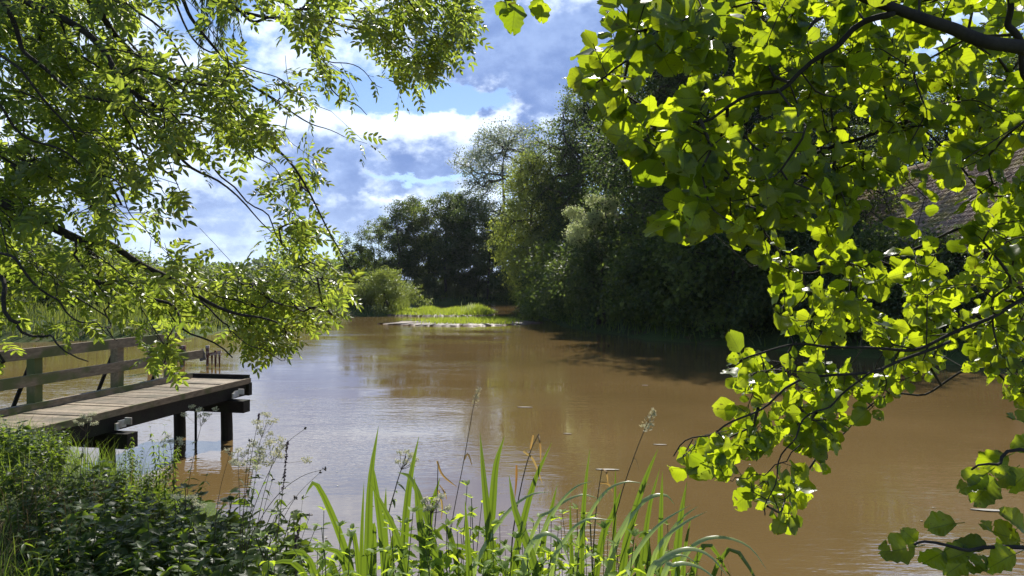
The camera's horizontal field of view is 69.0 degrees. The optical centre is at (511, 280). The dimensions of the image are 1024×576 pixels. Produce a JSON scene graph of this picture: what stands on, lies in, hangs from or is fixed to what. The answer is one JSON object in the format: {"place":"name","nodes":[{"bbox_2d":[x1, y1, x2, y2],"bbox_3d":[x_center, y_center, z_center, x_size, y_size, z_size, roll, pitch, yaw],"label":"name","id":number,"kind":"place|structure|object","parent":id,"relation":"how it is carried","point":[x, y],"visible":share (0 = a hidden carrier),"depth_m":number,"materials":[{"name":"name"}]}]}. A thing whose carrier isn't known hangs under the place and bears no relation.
{"place":"outdoors","nodes":[
{"label":"outdoors","id":0,"kind":"place"},
{"bbox_2d":[381,303,497,314],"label":"island grass","id":1,"kind":"structure","parent":0,"point":[478,309],"depth_m":58.15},
{"bbox_2d":[378,320,542,325],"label":"mud bank","id":2,"kind":"structure","parent":0,"point":[417,323],"depth_m":45.75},
{"bbox_2d":[415,315,522,323],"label":"mud bank grass","id":3,"kind":"structure","parent":0,"point":[481,320],"depth_m":47.18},
{"bbox_2d":[0,303,1023,575],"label":"water","id":4,"kind":"structure","parent":0,"point":[350,391],"depth_m":12.85,"materials":[{"name":"liquid"}]},
{"bbox_2d":[0,332,251,479],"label":"jetty","id":5,"kind":"object","parent":4,"relation":"in","point":[117,405],"visible":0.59,"depth_m":10.66,"materials":[{"name":"wood"}]},
{"bbox_2d":[178,495,302,570],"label":"leafy herb","id":6,"kind":"object","parent":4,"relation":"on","point":[229,498],"visible":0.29,"depth_m":5.60,"materials":[{"name":"green plant"}]},
{"bbox_2d":[241,435,285,551],"bbox_3d":[-1.673,1.867,4.999,0.279,1.651,0.316,0,0,39],"label":"meadowsweet","id":7,"kind":"object","parent":4,"relation":"on","point":[263,456],"visible":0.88,"depth_m":5.00,"materials":[{"name":"green plant"}]},
{"bbox_2d":[236,437,312,546],"bbox_3d":[-1.605,1.885,5.094,0.497,1.639,0.251,0,0,0],"label":"meadowsweet","id":8,"kind":"object","parent":4,"relation":"on","point":[269,443],"visible":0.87,"depth_m":5.07,"materials":[{"name":"green plant"}]},
{"bbox_2d":[247,481,308,574],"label":"willowherb plant","id":9,"kind":"object","parent":4,"relation":"on","point":[298,519],"visible":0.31,"depth_m":5.17,"materials":[{"name":"green plant"}]},
{"bbox_2d":[0,280,1023,575],"bbox_3d":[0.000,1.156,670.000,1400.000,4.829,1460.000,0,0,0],"label":"ground","id":10,"kind":"structure","parent":0,"point":[660,334],"depth_m":32.40,"materials":[{"name":"plant"}]},
{"bbox_2d":[0,420,35,477],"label":"leafy herb","id":11,"kind":"object","parent":10,"relation":"on","point":[22,448],"visible":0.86,"depth_m":6.04,"materials":[{"name":"green plant"}]},
{"bbox_2d":[0,459,50,512],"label":"leafy herb","id":12,"kind":"object","parent":10,"relation":"on","point":[9,482],"visible":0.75,"depth_m":5.39,"materials":[{"name":"green plant"}]},
{"bbox_2d":[0,474,60,549],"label":"willowherb plant","id":13,"kind":"object","parent":10,"relation":"on","point":[19,523],"visible":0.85,"depth_m":4.99,"materials":[{"name":"green plant"}]},
{"bbox_2d":[21,423,61,469],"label":"leafy herb","id":14,"kind":"object","parent":10,"relation":"on","point":[39,441],"visible":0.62,"depth_m":6.34,"materials":[{"name":"green plant"}]},
{"bbox_2d":[0,228,111,312],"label":"opposite bush","id":15,"kind":"object","parent":10,"relation":"on","point":[50,241],"visible":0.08,"depth_m":44.03,"materials":[{"name":"green plant"}]},
{"bbox_2d":[36,436,76,484],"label":"leafy herb","id":16,"kind":"object","parent":10,"relation":"on","point":[61,464],"visible":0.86,"depth_m":6.16,"materials":[{"name":"green plant"}]},
{"bbox_2d":[24,487,96,558],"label":"leafy herb","id":17,"kind":"object","parent":10,"relation":"on","point":[43,530],"visible":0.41,"depth_m":5.03,"materials":[{"name":"green plant"}]},
{"bbox_2d":[47,464,88,511],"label":"leafy herb","id":18,"kind":"object","parent":10,"relation":"on","point":[62,484],"visible":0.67,"depth_m":5.77,"materials":[{"name":"green plant"}]},
{"bbox_2d":[13,529,125,575],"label":"willowherb plant","id":19,"kind":"object","parent":10,"relation":"on","point":[52,561],"visible":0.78,"depth_m":4.28,"materials":[{"name":"green plant"}]},
{"bbox_2d":[0,247,143,310],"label":"opposite bush","id":20,"kind":"object","parent":10,"relation":"on","point":[46,301],"visible":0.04,"depth_m":42.40,"materials":[{"name":"green plant"}]},
{"bbox_2d":[31,502,142,575],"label":"leafy herb","id":21,"kind":"object","parent":10,"relation":"on","point":[70,518],"visible":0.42,"depth_m":4.64,"materials":[{"name":"green plant"}]},
{"bbox_2d":[50,463,127,531],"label":"willowherb plant","id":22,"kind":"object","parent":10,"relation":"on","point":[108,495],"visible":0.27,"depth_m":5.79,"materials":[{"name":"green plant"}]},
{"bbox_2d":[45,499,135,575],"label":"leafy herb","id":23,"kind":"object","parent":10,"relation":"on","point":[55,545],"visible":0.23,"depth_m":4.83,"materials":[{"name":"green plant"}]},
{"bbox_2d":[23,488,179,575],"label":"leafy herb","id":24,"kind":"object","parent":10,"relation":"on","point":[53,509],"visible":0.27,"depth_m":4.90,"materials":[{"name":"green plant"}]},
{"bbox_2d":[77,460,134,513],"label":"leafy herb","id":25,"kind":"object","parent":10,"relation":"on","point":[106,467],"visible":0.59,"depth_m":6.26,"materials":[{"name":"green plant"}]},
{"bbox_2d":[60,508,158,575],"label":"leafy herb","id":26,"kind":"object","parent":10,"relation":"on","point":[145,539],"visible":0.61,"depth_m":4.50,"materials":[{"name":"green plant"}]},
{"bbox_2d":[45,247,185,311],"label":"opposite bush","id":27,"kind":"object","parent":10,"relation":"on","point":[154,261],"visible":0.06,"depth_m":46.39,"materials":[{"name":"green plant"}]},
{"bbox_2d":[0,0,245,89],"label":"weeping willow","id":28,"kind":"object","parent":10,"relation":"on","point":[218,28],"visible":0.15,"depth_m":12.97,"materials":[{"name":"green plant"}]},
{"bbox_2d":[0,413,247,575],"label":"bank grass","id":29,"kind":"structure","parent":10,"relation":"on","point":[71,460],"depth_m":6.62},
{"bbox_2d":[76,498,178,574],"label":"leafy herb","id":30,"kind":"object","parent":10,"relation":"on","point":[159,524],"visible":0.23,"depth_m":4.89,"materials":[{"name":"green plant"}]},
{"bbox_2d":[74,540,193,575],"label":"leafy herb","id":31,"kind":"object","parent":10,"relation":"on","point":[136,561],"visible":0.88,"depth_m":4.27,"materials":[{"name":"green plant"}]},
{"bbox_2d":[67,512,201,575],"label":"leafy herb","id":32,"kind":"object","parent":10,"relation":"on","point":[152,572],"visible":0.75,"depth_m":4.54,"materials":[{"name":"green plant"}]},
{"bbox_2d":[76,497,196,575],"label":"leafy herb","id":33,"kind":"object","parent":10,"relation":"on","point":[143,520],"visible":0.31,"depth_m":4.74,"materials":[{"name":"green plant"}]},
{"bbox_2d":[125,476,172,527],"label":"leafy herb","id":34,"kind":"object","parent":10,"relation":"on","point":[156,503],"visible":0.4,"depth_m":6.36,"materials":[{"name":"green plant"}]},
{"bbox_2d":[147,424,181,499],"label":"willowherb plant","id":35,"kind":"object","parent":10,"relation":"on","point":[164,471],"visible":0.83,"depth_m":7.39,"materials":[{"name":"green plant"}]},
{"bbox_2d":[115,514,237,575],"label":"leafy herb","id":36,"kind":"object","parent":10,"relation":"on","point":[183,536],"visible":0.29,"depth_m":4.75,"materials":[{"name":"green plant"}]},
{"bbox_2d":[146,473,211,528],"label":"willowherb plant","id":37,"kind":"object","parent":10,"relation":"on","point":[195,507],"visible":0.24,"depth_m":6.52,"materials":[{"name":"green plant"}]},
{"bbox_2d":[131,500,233,572],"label":"leafy herb","id":38,"kind":"object","parent":10,"relation":"on","point":[195,520],"visible":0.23,"depth_m":5.29,"materials":[{"name":"green plant"}]},
{"bbox_2d":[132,510,248,575],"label":"leafy herb","id":39,"kind":"object","parent":10,"relation":"on","point":[210,526],"visible":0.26,"depth_m":5.10,"materials":[{"name":"green plant"}]},
{"bbox_2d":[140,483,249,570],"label":"leafy herb","id":40,"kind":"object","parent":10,"relation":"on","point":[202,518],"visible":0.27,"depth_m":5.64,"materials":[{"name":"green plant"}]},
{"bbox_2d":[20,250,375,279],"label":"wood","id":41,"kind":"object","parent":10,"relation":"on","point":[261,263],"visible":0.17,"depth_m":337.04,"materials":[{"name":"green plant"}]},
{"bbox_2d":[2,285,410,339],"bbox_3d":[-18.777,1.484,52.192,18.059,2.480,50.252,0,0,22],"label":"reed bed","id":42,"kind":"object","parent":10,"relation":"on","point":[61,315],"visible":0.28,"depth_m":36.93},
{"bbox_2d":[165,545,260,575],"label":"leafy herb","id":43,"kind":"object","parent":10,"relation":"on","point":[205,571],"visible":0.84,"depth_m":4.17,"materials":[{"name":"green plant"}]},
{"bbox_2d":[149,506,287,574],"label":"willowherb plant","id":44,"kind":"object","parent":10,"relation":"on","point":[222,537],"visible":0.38,"depth_m":4.84,"materials":[{"name":"green plant"}]},
{"bbox_2d":[0,0,493,390],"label":"ash tree","id":45,"kind":"object","parent":10,"relation":"on","point":[46,70],"visible":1,"depth_m":5.81,"materials":[{"name":"green plant"}]},
{"bbox_2d":[174,523,327,575],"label":"willowherb plant","id":46,"kind":"object","parent":10,"relation":"on","point":[278,571],"visible":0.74,"depth_m":4.37,"materials":[{"name":"green plant"}]},
{"bbox_2d":[208,511,313,575],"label":"leafy herb","id":47,"kind":"object","parent":10,"relation":"on","point":[281,546],"visible":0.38,"depth_m":5.04,"materials":[{"name":"green plant"}]},
{"bbox_2d":[177,528,354,575],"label":"leafy herb","id":48,"kind":"object","parent":10,"relation":"on","point":[248,572],"visible":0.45,"depth_m":4.54,"materials":[{"name":"green plant"}]},
{"bbox_2d":[263,266,328,296],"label":"opposite bush","id":49,"kind":"object","parent":10,"relation":"on","point":[298,277],"visible":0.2,"depth_m":61.17,"materials":[{"name":"green plant"}]},
{"bbox_2d":[262,506,412,575],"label":"nettle plant","id":50,"kind":"object","parent":10,"relation":"on","point":[272,546],"visible":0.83,"depth_m":1.92,"materials":[{"name":"green plant"}]},
{"bbox_2d":[332,231,361,286],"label":"tree","id":51,"kind":"object","parent":10,"relation":"on","point":[344,268],"visible":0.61,"depth_m":91.91,"materials":[{"name":"green plant"}]},
{"bbox_2d":[255,520,444,575],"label":"nettle plant","id":52,"kind":"object","parent":10,"relation":"on","point":[264,567],"visible":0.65,"depth_m":2.22,"materials":[{"name":"green plant"}]},
{"bbox_2d":[323,426,389,575],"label":"iris plant","id":53,"kind":"object","parent":10,"relation":"on","point":[382,531],"visible":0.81,"depth_m":2.10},
{"bbox_2d":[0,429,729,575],"bbox_3d":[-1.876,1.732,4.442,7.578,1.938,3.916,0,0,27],"label":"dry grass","id":54,"kind":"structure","parent":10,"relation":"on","point":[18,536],"depth_m":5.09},
{"bbox_2d":[266,481,465,575],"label":"iris plant","id":55,"kind":"object","parent":10,"relation":"on","point":[359,553],"visible":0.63,"depth_m":2.25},
{"bbox_2d":[284,506,459,575],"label":"nettle plant","id":56,"kind":"object","parent":10,"relation":"on","point":[448,560],"visible":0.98,"depth_m":1.93,"materials":[{"name":"green plant"}]},
{"bbox_2d":[308,472,443,575],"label":"iris plant","id":57,"kind":"object","parent":10,"relation":"on","point":[421,527],"visible":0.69,"depth_m":2.05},
{"bbox_2d":[351,215,409,284],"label":"tree","id":58,"kind":"object","parent":10,"relation":"on","point":[369,254],"visible":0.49,"depth_m":92.35,"materials":[{"name":"green plant"}]},
{"bbox_2d":[348,265,431,308],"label":"willow shrub","id":59,"kind":"object","parent":10,"relation":"on","point":[385,292],"visible":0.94,"depth_m":59.74,"materials":[{"name":"green plant"}]},
{"bbox_2d":[368,199,432,287],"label":"tree","id":60,"kind":"object","parent":10,"relation":"on","point":[396,215],"visible":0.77,"depth_m":89.23,"materials":[{"name":"green plant"}]},
{"bbox_2d":[386,195,441,286],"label":"tree","id":61,"kind":"object","parent":10,"relation":"on","point":[413,200],"visible":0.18,"depth_m":93.14,"materials":[{"name":"green plant"}]},
{"bbox_2d":[347,495,484,575],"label":"nettle plant","id":62,"kind":"object","parent":10,"relation":"on","point":[438,535],"visible":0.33,"depth_m":2.30,"materials":[{"name":"green plant"}]},
{"bbox_2d":[397,195,455,282],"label":"tree","id":63,"kind":"object","parent":10,"relation":"on","point":[421,207],"visible":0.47,"depth_m":89.69,"materials":[{"name":"green plant"}]},
{"bbox_2d":[406,276,446,298],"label":"shade shrub","id":64,"kind":"object","parent":10,"relation":"on","point":[428,286],"visible":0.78,"depth_m":87.27,"materials":[{"name":"green plant"}]},
{"bbox_2d":[368,437,510,575],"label":"iris plant","id":65,"kind":"object","parent":10,"relation":"on","point":[399,539],"visible":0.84,"depth_m":2.06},
{"bbox_2d":[380,524,499,575],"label":"nettle plant","id":66,"kind":"object","parent":10,"relation":"on","point":[432,563],"visible":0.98,"depth_m":1.76,"materials":[{"name":"green plant"}]},
{"bbox_2d":[410,190,477,296],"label":"tree","id":67,"kind":"object","parent":10,"relation":"on","point":[452,219],"visible":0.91,"depth_m":88.62,"materials":[{"name":"green plant"}]},
{"bbox_2d":[425,190,478,289],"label":"tree","id":68,"kind":"object","parent":10,"relation":"on","point":[460,195],"visible":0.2,"depth_m":92.09,"materials":[{"name":"green plant"}]},
{"bbox_2d":[380,480,547,575],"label":"nettle plant","id":69,"kind":"object","parent":10,"relation":"on","point":[470,513],"visible":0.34,"depth_m":2.33,"materials":[{"name":"green plant"}]},
{"bbox_2d":[442,195,499,296],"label":"tree","id":70,"kind":"object","parent":10,"relation":"on","point":[473,260],"visible":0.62,"depth_m":89.81,"materials":[{"name":"green plant"}]},
{"bbox_2d":[398,445,550,575],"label":"iris plant","id":71,"kind":"object","parent":10,"relation":"on","point":[521,522],"visible":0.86,"depth_m":2.00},
{"bbox_2d":[462,208,507,298],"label":"tree","id":72,"kind":"object","parent":10,"relation":"on","point":[496,281],"visible":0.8,"depth_m":89.50,"materials":[{"name":"green plant"}]},
{"bbox_2d":[396,493,587,574],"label":"nettle plant","id":73,"kind":"object","parent":10,"relation":"on","point":[508,547],"visible":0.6,"depth_m":2.32,"materials":[{"name":"green plant"}]},
{"bbox_2d":[445,115,554,272],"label":"silver poplar","id":74,"kind":"object","parent":10,"relation":"on","point":[488,160],"visible":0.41,"depth_m":102.05,"materials":[{"name":"green plant"}]},
{"bbox_2d":[437,435,585,575],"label":"iris plant","id":75,"kind":"object","parent":10,"relation":"on","point":[489,503],"visible":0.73,"depth_m":2.13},
{"bbox_2d":[472,492,569,575],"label":"sedge tuft","id":76,"kind":"object","parent":10,"relation":"on","point":[530,545],"visible":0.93,"depth_m":1.90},
{"bbox_2d":[481,146,569,311],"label":"weeping tree","id":77,"kind":"object","parent":10,"relation":"on","point":[522,241],"visible":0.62,"depth_m":61.33,"materials":[{"name":"green plant"}]},
{"bbox_2d":[509,236,580,322],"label":"bank bush","id":78,"kind":"object","parent":10,"relation":"on","point":[530,311],"visible":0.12,"depth_m":49.62,"materials":[{"name":"green plant"}]},
{"bbox_2d":[444,451,662,575],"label":"iris plant","id":79,"kind":"object","parent":10,"relation":"on","point":[571,553],"visible":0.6,"depth_m":2.10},
{"bbox_2d":[516,481,607,575],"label":"sedge tuft","id":80,"kind":"object","parent":10,"relation":"on","point":[553,510],"visible":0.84,"depth_m":2.00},
{"bbox_2d":[529,239,608,325],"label":"bank bush","id":81,"kind":"object","parent":10,"relation":"on","point":[545,301],"visible":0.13,"depth_m":43.36,"materials":[{"name":"green plant"}]},
{"bbox_2d":[512,67,651,245],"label":"tree","id":82,"kind":"object","parent":10,"relation":"on","point":[543,142],"visible":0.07,"depth_m":63.87,"materials":[{"name":"green plant"}]},
{"bbox_2d":[523,82,641,263],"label":"tree","id":83,"kind":"object","parent":10,"relation":"on","point":[568,192],"visible":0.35,"depth_m":58.95,"materials":[{"name":"green plant"}]},
{"bbox_2d":[506,528,673,575],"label":"nettle plant","id":84,"kind":"object","parent":10,"relation":"on","point":[634,533],"visible":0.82,"depth_m":1.91,"materials":[{"name":"green plant"}]},
{"bbox_2d":[561,191,623,324],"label":"whitebeam","id":85,"kind":"object","parent":10,"relation":"on","point":[573,232],"visible":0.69,"depth_m":40.89,"materials":[{"name":"green plant"}]},
{"bbox_2d":[547,214,642,331],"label":"bank bush","id":86,"kind":"object","parent":10,"relation":"on","point":[586,286],"visible":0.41,"depth_m":39.72,"materials":[{"name":"green plant"}]},
{"bbox_2d":[489,520,722,575],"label":"nettle plant","id":87,"kind":"object","parent":10,"relation":"on","point":[603,524],"visible":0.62,"depth_m":1.89,"materials":[{"name":"green plant"}]},
{"bbox_2d":[574,481,674,575],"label":"sedge tuft","id":88,"kind":"object","parent":10,"relation":"on","point":[621,532],"visible":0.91,"depth_m":2.05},
{"bbox_2d":[593,450,657,575],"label":"iris plant","id":89,"kind":"object","parent":10,"relation":"on","point":[625,542],"visible":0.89,"depth_m":2.05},
{"bbox_2d":[584,225,696,329],"bbox_3d":[7.091,-0.103,37.767,7.075,5.577,7.691,0,0,15],"label":"bank bush","id":90,"kind":"object","parent":10,"relation":"on","point":[613,315],"visible":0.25,"depth_m":36.41,"materials":[{"name":"green plant"}]},
{"bbox_2d":[599,235,723,327],"bbox_3d":[7.831,-0.404,35.755,7.447,6.085,8.274,0,0,-4],"label":"bank bush","id":91,"kind":"object","parent":10,"relation":"on","point":[632,252],"visible":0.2,"depth_m":35.02,"materials":[{"name":"green plant"}]},
{"bbox_2d":[635,520,690,575],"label":"iris plant","id":92,"kind":"object","parent":10,"relation":"on","point":[638,563],"visible":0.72,"depth_m":2.09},
{"bbox_2d":[622,504,704,575],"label":"sedge tuft","id":93,"kind":"object","parent":10,"relation":"on","point":[664,540],"visible":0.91,"depth_m":1.95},
{"bbox_2d":[406,289,981,356],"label":"undergrowth","id":94,"kind":"object","parent":10,"relation":"on","point":[591,321],"visible":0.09,"depth_m":37.34,"materials":[{"name":"green plant"}]},
{"bbox_2d":[621,228,773,335],"bbox_3d":[8.986,-0.239,33.956,7.599,5.990,8.260,0,0,-23],"label":"bank bush","id":95,"kind":"object","parent":10,"relation":"on","point":[673,265],"visible":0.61,"depth_m":32.48,"materials":[{"name":"green plant"}]},
{"bbox_2d":[640,469,754,575],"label":"iris plant","id":96,"kind":"object","parent":10,"relation":"on","point":[678,540],"visible":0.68,"depth_m":2.17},
{"bbox_2d":[575,6,823,292],"bbox_3d":[10.473,-7.511,40.348,13.544,19.850,14.888,0,0,-44],"label":"tree","id":97,"kind":"object","parent":10,"relation":"on","point":[632,216],"visible":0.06,"depth_m":39.04,"materials":[{"name":"green plant"}]},
{"bbox_2d":[573,16,830,237],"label":"tree","id":98,"kind":"object","parent":10,"relation":"on","point":[639,202],"visible":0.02,"depth_m":48.21,"materials":[{"name":"green plant"}]},
{"bbox_2d":[646,535,768,575],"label":"sedge tuft","id":99,"kind":"object","parent":10,"relation":"on","point":[655,565],"visible":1,"depth_m":1.80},
{"bbox_2d":[648,204,810,336],"bbox_3d":[10.442,-0.570,32.975,7.979,6.520,8.865,0,0,-42],"label":"bank bush","id":100,"kind":"object","parent":10,"relation":"on","point":[723,250],"visible":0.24,"depth_m":31.63,"materials":[{"name":"green plant"}]},
{"bbox_2d":[494,0,1023,575],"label":"alder tree","id":101,"kind":"object","parent":10,"relation":"on","point":[690,144],"visible":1,"depth_m":2.03,"materials":[{"name":"green plant"}]},
{"bbox_2d":[595,0,932,231],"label":"tree","id":102,"kind":"object","parent":10,"relation":"on","point":[728,52],"visible":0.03,"depth_m":35.69,"materials":[{"name":"green plant"}]},
{"bbox_2d":[680,213,848,340],"bbox_3d":[11.534,-0.210,31.401,7.976,5.783,7.337,0,0,29],"label":"bank bush","id":103,"kind":"object","parent":10,"relation":"on","point":[728,316],"visible":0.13,"depth_m":30.34,"materials":[{"name":"green plant"}]},
{"bbox_2d":[658,21,944,232],"bbox_3d":[15.406,-6.014,40.464,14.960,16.550,13.012,0,0,5],"label":"tree","id":104,"kind":"object","parent":10,"relation":"on","point":[884,192],"visible":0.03,"depth_m":36.62,"materials":[{"name":"green plant"}]},
{"bbox_2d":[724,206,905,341],"bbox_3d":[12.675,-0.392,29.586,8.274,6.085,7.447,0,0,10],"label":"bank bush","id":105,"kind":"object","parent":10,"relation":"on","point":[813,245],"visible":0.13,"depth_m":28.98,"materials":[{"name":"green plant"}]},
{"bbox_2d":[802,217,983,342],"bbox_3d":[14.095,0.078,28.199,6.836,4.957,6.289,0,0,-9],"label":"bank bush","id":106,"kind":"object","parent":10,"relation":"on","point":[882,244],"visible":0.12,"depth_m":27.01,"materials":[{"name":"green plant"}]},
{"bbox_2d":[867,218,989,346],"bbox_3d":[15.340,0.142,26.938,6.501,4.781,5.851,0,0,-27],"label":"bank bush","id":107,"kind":"object","parent":10,"relation":"on","point":[945,256],"visible":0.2,"depth_m":25.86,"materials":[{"name":"green plant"}]},
{"bbox_2d":[857,147,1023,327],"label":"barn","id":108,"kind":"structure","parent":10,"relation":"on","point":[947,200],"depth_m":31.51,"materials":[{"name":"ceramic"}]},
{"bbox_2d":[859,25,1023,165],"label":"background tree","id":109,"kind":"object","parent":10,"relation":"on","point":[990,64],"visible":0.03,"depth_m":58.55,"materials":[{"name":"green plant"}]},
{"bbox_2d":[0,0,1023,279],"label":"sky","id":110,"kind":"structure","parent":0,"point":[519,79],"materials":[{"name":"blue"}]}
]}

